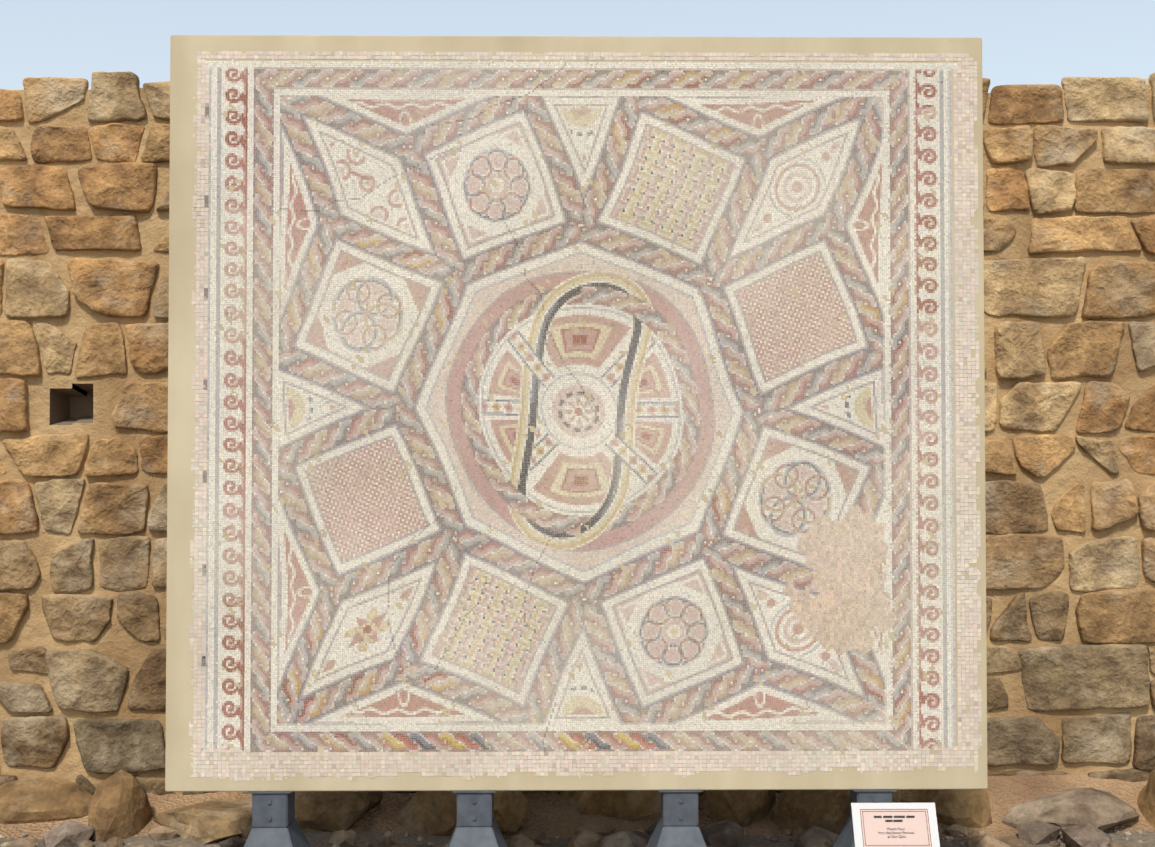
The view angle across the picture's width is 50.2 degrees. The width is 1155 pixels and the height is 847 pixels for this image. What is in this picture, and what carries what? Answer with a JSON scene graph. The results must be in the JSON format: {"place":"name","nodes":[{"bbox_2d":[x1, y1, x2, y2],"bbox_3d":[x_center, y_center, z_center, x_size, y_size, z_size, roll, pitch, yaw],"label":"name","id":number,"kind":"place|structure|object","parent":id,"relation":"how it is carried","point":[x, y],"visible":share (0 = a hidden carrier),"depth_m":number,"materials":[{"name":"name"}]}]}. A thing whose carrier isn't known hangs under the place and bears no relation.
{"place":"outdoors","nodes":[
{"label":"outdoors","id":0,"kind":"place"},
{"bbox_2d":[0,830,1154,846],"bbox_3d":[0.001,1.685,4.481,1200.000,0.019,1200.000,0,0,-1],"label":"ground","id":1,"kind":"structure","parent":0,"point":[322,838],"depth_m":4.98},
{"bbox_2d":[244,791,310,846],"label":"support stand","id":2,"kind":"object","parent":1,"relation":"on","point":[275,823],"visible":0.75,"depth_m":4.47,"materials":[{"name":"grey metal"}]},
{"bbox_2d":[165,35,987,791],"bbox_3d":[0.001,-0.045,4.537,2.992,2.763,0.052,0,-1,-1],"label":"mosaic panel","id":3,"kind":"object","parent":2,"relation":"attached to","point":[575,413],"visible":1,"depth_m":4.51,"materials":[{"name":"beige tile"}]},
{"bbox_2d":[447,791,507,846],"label":"support stand","id":4,"kind":"object","parent":1,"relation":"on","point":[476,825],"visible":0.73,"depth_m":4.48,"materials":[{"name":"grey metal"}]},
{"bbox_2d":[0,823,1143,846],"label":"pebbles","id":5,"kind":"object","parent":1,"relation":"on","point":[767,836],"visible":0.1,"depth_m":4.99,"materials":[{"name":"stone"}]},
{"bbox_2d":[0,71,1154,796],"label":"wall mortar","id":6,"kind":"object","parent":1,"relation":"on","point":[1068,341],"visible":0.33,"depth_m":5.40,"materials":[{"name":"stone"}]},
{"bbox_2d":[0,770,1154,846],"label":"foot rocks","id":7,"kind":"object","parent":1,"relation":"on","point":[116,808],"visible":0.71,"depth_m":5.07,"materials":[{"name":"brown stone"}]},
{"bbox_2d":[0,772,1154,839],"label":"foot berm","id":8,"kind":"object","parent":1,"relation":"on","point":[554,813],"depth_m":5.23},
{"bbox_2d":[646,790,706,846],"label":"support stand","id":9,"kind":"object","parent":1,"relation":"on","point":[677,825],"visible":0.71,"depth_m":4.48,"materials":[{"name":"grey metal"}]},
{"bbox_2d":[833,790,896,846],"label":"support stand","id":10,"kind":"object","parent":1,"relation":"on","point":[845,838],"visible":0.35,"depth_m":4.49,"materials":[{"name":"grey metal"}]},
{"bbox_2d":[851,803,939,846],"bbox_3d":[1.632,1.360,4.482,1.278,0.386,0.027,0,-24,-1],"label":"information sign","id":11,"kind":"object","parent":10,"relation":"attached to","point":[895,825],"visible":1,"depth_m":4.45,"materials":[{"name":"pink"}]},
{"bbox_2d":[0,0,1154,92],"label":"sky","id":12,"kind":"structure","parent":0,"point":[1024,41],"materials":[{"name":"blue"}]}
]}

